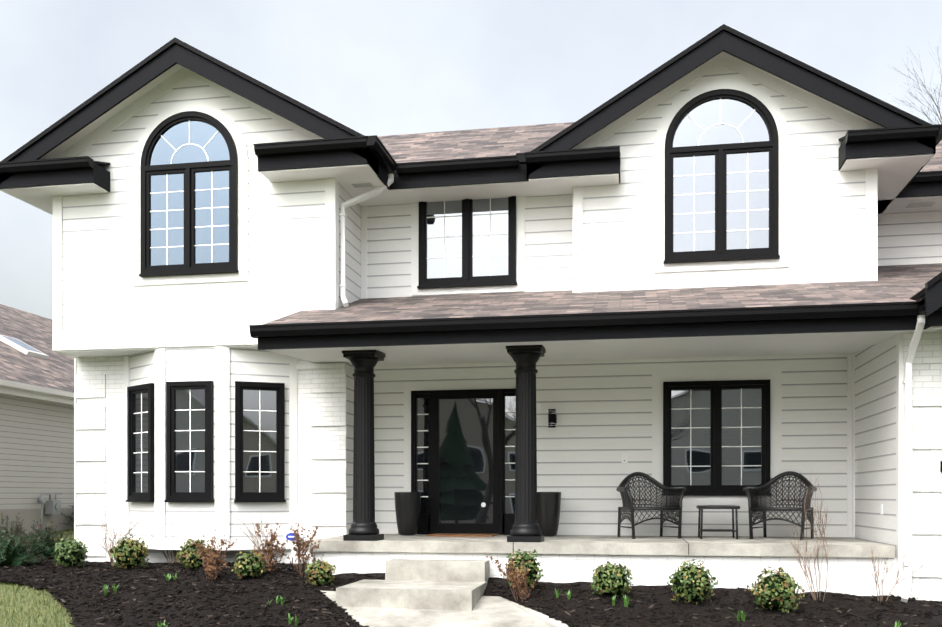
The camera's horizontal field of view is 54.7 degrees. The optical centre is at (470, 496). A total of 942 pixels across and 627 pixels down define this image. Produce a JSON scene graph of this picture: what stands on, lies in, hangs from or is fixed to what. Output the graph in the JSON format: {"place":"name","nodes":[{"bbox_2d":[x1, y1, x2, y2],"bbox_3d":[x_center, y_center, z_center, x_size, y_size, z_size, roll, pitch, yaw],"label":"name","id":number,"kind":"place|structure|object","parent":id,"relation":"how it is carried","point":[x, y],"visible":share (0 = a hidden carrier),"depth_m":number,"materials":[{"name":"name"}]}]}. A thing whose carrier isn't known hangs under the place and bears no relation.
{"place":"outdoors","nodes":[
{"label":"outdoors","id":0,"kind":"place"},
{"bbox_2d":[0,529,574,626],"bbox_3d":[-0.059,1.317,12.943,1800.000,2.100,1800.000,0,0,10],"label":"ground","id":1,"kind":"structure","parent":0,"point":[20,604],"depth_m":10.14,"materials":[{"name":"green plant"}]},
{"bbox_2d":[0,527,73,626],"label":"grass","id":2,"kind":"structure","parent":1,"relation":"on","point":[10,600],"depth_m":9.95,"materials":[{"name":"green plant"}]},
{"bbox_2d":[0,304,75,537],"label":"neighbour house","id":3,"kind":"structure","parent":1,"relation":"on","point":[36,416],"depth_m":18.25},
{"bbox_2d":[37,493,61,531],"bbox_3d":[-8.413,0.404,18.256,0.230,0.968,0.707,0,0,10],"label":"gas meter","id":4,"kind":"object","parent":3,"relation":"attached to","point":[52,506],"visible":0.96,"depth_m":18.18,"materials":[{"name":"grey metal"}]},
{"bbox_2d":[19,519,71,558],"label":"shrub","id":5,"kind":"object","parent":1,"relation":"on","point":[49,540],"visible":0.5,"depth_m":13.68,"materials":[{"name":"green plant"}]},
{"bbox_2d":[59,505,73,526],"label":"shrub","id":6,"kind":"object","parent":1,"relation":"on","point":[71,519],"visible":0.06,"depth_m":18.66,"materials":[{"name":"green plant"}]},
{"bbox_2d":[284,528,300,571],"bbox_3d":[-2.204,0.685,11.247,0.230,0.605,0.016,0,0,10],"label":"yard sign","id":7,"kind":"object","parent":1,"relation":"on","point":[288,535],"visible":0.58,"depth_m":11.25,"materials":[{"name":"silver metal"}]},
{"bbox_2d":[321,591,569,626],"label":"walkway","id":8,"kind":"structure","parent":1,"relation":"on","point":[492,611],"depth_m":9.17,"materials":[{"name":"concrete"}]},
{"bbox_2d":[0,553,941,626],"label":"mulch bed","id":9,"kind":"object","parent":1,"relation":"on","point":[149,595],"visible":0.73,"depth_m":9.76,"materials":[{"name":"brown soil"}]},
{"bbox_2d":[0,513,53,566],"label":"evergreen shrub","id":10,"kind":"object","parent":9,"relation":"on","point":[13,552],"visible":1,"depth_m":12.24,"materials":[{"name":"green plant"}]},
{"bbox_2d":[52,538,88,566],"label":"boxwood","id":11,"kind":"object","parent":9,"relation":"on","point":[70,552],"visible":0.98,"depth_m":12.00,"materials":[{"name":"green plant"}]},
{"bbox_2d":[102,583,119,594],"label":"shoots","id":12,"kind":"object","parent":9,"relation":"on","point":[105,588],"visible":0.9,"depth_m":10.43,"materials":[{"name":"green plant"}]},
{"bbox_2d":[97,511,143,564],"bbox_3d":[-4.906,0.574,12.496,0.582,0.832,0.710,0,0,10],"label":"bare shrub","id":13,"kind":"object","parent":9,"relation":"on","point":[111,544],"visible":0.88,"depth_m":12.56,"materials":[{"name":"brown plant"}]},
{"bbox_2d":[108,533,148,568],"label":"boxwood","id":14,"kind":"object","parent":9,"relation":"on","point":[130,553],"visible":1,"depth_m":11.73,"materials":[{"name":"green plant"}]},
{"bbox_2d":[148,521,178,563],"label":"bare shrub","id":15,"kind":"object","parent":9,"relation":"on","point":[169,551],"visible":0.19,"depth_m":12.59,"materials":[{"name":"brown plant"}]},
{"bbox_2d":[163,572,176,580],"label":"shoots","id":16,"kind":"object","parent":9,"relation":"on","point":[168,577],"visible":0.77,"depth_m":10.93,"materials":[{"name":"green plant"}]},
{"bbox_2d":[176,538,211,568],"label":"boxwood","id":17,"kind":"object","parent":9,"relation":"on","point":[189,558],"visible":0.73,"depth_m":11.51,"materials":[{"name":"green plant"}]},
{"bbox_2d":[193,529,236,581],"bbox_3d":[-3.095,0.726,10.880,0.434,0.657,0.599,0,0,10],"label":"dry shrub","id":18,"kind":"object","parent":9,"relation":"on","point":[212,567],"visible":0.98,"depth_m":10.87,"materials":[{"name":"brown plant"}]},
{"bbox_2d":[231,550,265,578],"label":"boxwood","id":19,"kind":"object","parent":9,"relation":"on","point":[247,565],"visible":1,"depth_m":10.82,"materials":[{"name":"green plant"}]},
{"bbox_2d":[235,517,275,563],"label":"bare shrub","id":20,"kind":"object","parent":9,"relation":"on","point":[258,550],"visible":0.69,"depth_m":12.24,"materials":[{"name":"brown plant"}]},
{"bbox_2d":[253,521,287,572],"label":"dry shrub","id":21,"kind":"object","parent":9,"relation":"on","point":[269,555],"visible":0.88,"depth_m":11.09,"materials":[{"name":"brown plant"}]},
{"bbox_2d":[266,596,285,606],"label":"shoots","id":22,"kind":"object","parent":9,"relation":"on","point":[282,600],"visible":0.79,"depth_m":9.72,"materials":[{"name":"green plant"}]},
{"bbox_2d":[287,613,299,625],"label":"shoots","id":23,"kind":"object","parent":9,"relation":"on","point":[289,619],"visible":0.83,"depth_m":9.04,"materials":[{"name":"green plant"}]},
{"bbox_2d":[285,521,323,578],"bbox_3d":[-1.982,0.656,10.856,0.472,0.731,0.532,0,0,10],"label":"dry shrub","id":24,"kind":"object","parent":9,"relation":"on","point":[301,545],"visible":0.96,"depth_m":10.84,"materials":[{"name":"brown plant"}]},
{"bbox_2d":[304,560,336,585],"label":"boxwood","id":25,"kind":"object","parent":9,"relation":"on","point":[319,572],"visible":1,"depth_m":10.40,"materials":[{"name":"green plant"}]},
{"bbox_2d":[484,552,537,602],"bbox_3d":[0.451,0.883,9.798,0.431,0.571,0.482,0,0,-35],"label":"dry shrub","id":26,"kind":"object","parent":9,"relation":"on","point":[513,577],"visible":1,"depth_m":9.75,"materials":[{"name":"brown plant"}]},
{"bbox_2d":[503,549,543,587],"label":"boxwood","id":27,"kind":"object","parent":9,"relation":"on","point":[531,564],"visible":0.54,"depth_m":10.12,"materials":[{"name":"green plant"}]},
{"bbox_2d":[555,589,571,599],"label":"shoots","id":28,"kind":"object","parent":9,"relation":"on","point":[568,595],"visible":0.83,"depth_m":9.86,"materials":[{"name":"green plant"}]},
{"bbox_2d":[590,561,633,595],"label":"boxwood","id":29,"kind":"object","parent":9,"relation":"on","point":[609,578],"visible":1,"depth_m":9.79,"materials":[{"name":"green plant"}]},
{"bbox_2d":[609,594,629,606],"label":"shoots","id":30,"kind":"object","parent":9,"relation":"on","point":[626,599],"visible":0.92,"depth_m":9.56,"materials":[{"name":"green plant"}]},
{"bbox_2d":[667,559,717,604],"bbox_3d":[2.362,0.903,9.710,0.538,0.466,0.558,0,0,10],"label":"boxwood","id":31,"kind":"object","parent":9,"relation":"on","point":[692,582],"visible":1,"depth_m":9.59,"materials":[{"name":"green plant"}]},
{"bbox_2d":[736,611,745,621],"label":"shoots","id":32,"kind":"object","parent":9,"relation":"on","point":[743,617],"visible":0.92,"depth_m":9.04,"materials":[{"name":"green plant"}]},
{"bbox_2d":[747,566,804,612],"bbox_3d":[3.144,0.955,9.365,0.561,0.487,0.568,0,0,10],"label":"boxwood","id":33,"kind":"object","parent":9,"relation":"on","point":[774,591],"visible":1,"depth_m":9.24,"materials":[{"name":"green plant"}]},
{"bbox_2d":[787,472,831,601],"bbox_3d":[3.692,0.444,9.880,0.439,1.447,0.560,0,0,10],"label":"bare shrub","id":34,"kind":"object","parent":9,"relation":"on","point":[805,561],"visible":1,"depth_m":9.83,"materials":[{"name":"brown plant"}]},
{"bbox_2d":[867,545,932,602],"bbox_3d":[4.509,0.840,9.706,0.653,0.660,0.476,0,0,10],"label":"bare shrub","id":35,"kind":"object","parent":9,"relation":"on","point":[878,571],"visible":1,"depth_m":9.78,"materials":[{"name":"brown plant"}]},
{"bbox_2d":[63,64,941,589],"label":"house walls","id":36,"kind":"structure","parent":1,"relation":"on","point":[603,408],"depth_m":12.40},
{"bbox_2d":[124,347,297,549],"bbox_3d":[-3.748,-0.647,12.606,2.623,2.750,0.596,0,0,10],"label":"bay window","id":37,"kind":"structure","parent":36,"relation":"attached to","point":[210,440],"depth_m":12.44,"materials":[{"name":"white"}]},
{"bbox_2d":[404,380,515,534],"bbox_3d":[-0.078,-0.545,12.865,1.830,2.175,0.161,0,0,10],"label":"entry door","id":38,"kind":"structure","parent":36,"relation":"attached to","point":[459,456],"depth_m":12.89,"materials":[{"name":"black glass"}]},
{"bbox_2d":[133,80,788,504],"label":"windows","id":39,"kind":"structure","parent":36,"relation":"attached to","point":[721,174],"depth_m":12.29,"materials":[{"name":"black"}]},
{"bbox_2d":[0,24,941,349],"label":"black fascia","id":40,"kind":"structure","parent":36,"relation":"attached to","point":[620,104],"depth_m":11.68,"materials":[{"name":"black metal"}]},
{"bbox_2d":[0,124,941,337],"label":"gutters","id":41,"kind":"object","parent":36,"relation":"on","point":[379,151],"visible":0.75,"depth_m":10.45,"materials":[{"name":"black metal"}]},
{"bbox_2d":[0,51,941,214],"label":"soffits","id":42,"kind":"object","parent":36,"relation":"attached to","point":[896,174],"visible":0.58,"depth_m":12.30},
{"bbox_2d":[350,182,937,208],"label":"soffit vents","id":43,"kind":"object","parent":42,"relation":"attached to","point":[921,204],"visible":1,"depth_m":13.02,"materials":[{"name":"grey"}]},
{"bbox_2d":[9,31,941,324],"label":"roofs","id":44,"kind":"structure","parent":36,"relation":"on","point":[899,283],"depth_m":11.61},
{"bbox_2d":[52,168,941,596],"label":"house trim","id":45,"kind":"structure","parent":36,"relation":"attached to","point":[850,344],"depth_m":11.95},
{"bbox_2d":[74,332,941,601],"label":"brick quoins","id":46,"kind":"object","parent":36,"relation":"attached to","point":[926,434],"visible":0.73,"depth_m":12.54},
{"bbox_2d":[548,409,556,427],"bbox_3d":[1.127,-1.083,12.645,0.110,0.250,0.166,0,0,10],"label":"wall light","id":47,"kind":"object","parent":36,"relation":"attached to","point":[552,418],"visible":1,"depth_m":12.57,"materials":[{"name":"black metal"}]},
{"bbox_2d":[622,453,626,462],"bbox_3d":[2.114,-0.527,12.539,0.080,0.130,0.024,0,0,10],"label":"electrical outlet","id":48,"kind":"object","parent":36,"relation":"attached to","point":[624,457],"visible":1,"depth_m":12.53,"materials":[{"name":"white plastic"}]},
{"bbox_2d":[339,174,924,602],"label":"downspouts","id":49,"kind":"object","parent":36,"relation":"attached to","point":[907,382],"visible":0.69,"depth_m":9.73,"materials":[{"name":"white metal"}]},
{"bbox_2d":[880,504,882,513],"bbox_3d":[4.791,0.147,10.630,0.012,0.120,0.070,0,0,10],"label":"outlet","id":50,"kind":"object","parent":36,"relation":"attached to","point":[881,508],"visible":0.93,"depth_m":10.61,"materials":[{"name":"white plastic"}]},
{"bbox_2d":[296,363,895,610],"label":"porch slab steps","id":51,"kind":"structure","parent":1,"relation":"on","point":[422,571],"depth_m":10.42,"materials":[{"name":"concrete"}]},
{"bbox_2d":[342,350,385,540],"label":"column","id":52,"kind":"structure","parent":51,"relation":"on","point":[363,524],"depth_m":11.13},
{"bbox_2d":[394,492,420,534],"bbox_3d":[-0.881,0.237,12.665,0.370,0.600,0.370,0,0,10],"label":"planter","id":53,"kind":"object","parent":51,"relation":"on","point":[407,507],"visible":1,"depth_m":12.53,"materials":[{"name":"black plastic"}]},
{"bbox_2d":[426,533,498,536],"bbox_3d":[-0.109,0.528,12.495,0.900,0.018,0.600,0,0,10],"label":"door mat","id":54,"kind":"object","parent":51,"relation":"on","point":[460,535],"depth_m":12.26,"materials":[{"name":"brown fabric"}]},
{"bbox_2d":[506,345,545,541],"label":"column","id":55,"kind":"structure","parent":51,"relation":"on","point":[525,526],"depth_m":10.77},
{"bbox_2d":[537,492,560,536],"bbox_3d":[1.038,0.237,12.319,0.370,0.600,0.370,0,0,10],"label":"planter","id":56,"kind":"object","parent":51,"relation":"on","point":[548,509],"visible":0.85,"depth_m":12.18,"materials":[{"name":"black plastic"}]},
{"bbox_2d":[616,472,686,538],"bbox_3d":[2.305,0.104,11.913,0.843,0.870,0.680,0,0,-12],"label":"chair","id":57,"kind":"object","parent":51,"relation":"on","point":[629,505],"visible":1,"depth_m":11.94,"materials":[{"name":"black wicker"}]},
{"bbox_2d":[696,505,739,538],"bbox_3d":[3.174,0.328,11.727,0.514,0.420,0.514,0,0,10],"label":"side table","id":58,"kind":"object","parent":51,"relation":"on","point":[701,530],"visible":1,"depth_m":11.55,"materials":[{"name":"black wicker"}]},
{"bbox_2d":[743,471,816,539],"bbox_3d":[3.980,0.104,11.610,0.843,0.870,0.680,0,0,34],"label":"chair","id":59,"kind":"object","parent":51,"relation":"on","point":[755,506],"visible":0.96,"depth_m":11.68,"materials":[{"name":"black wicker"}]},
{"bbox_2d":[887,39,941,124],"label":"bare tree","id":60,"kind":"object","parent":1,"relation":"on","point":[925,94],"visible":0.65,"depth_m":25.67,"materials":[{"name":"brown plant"}]},
{"bbox_2d":[0,0,941,319],"label":"sky","id":61,"kind":"structure","parent":0,"point":[372,67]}
]}

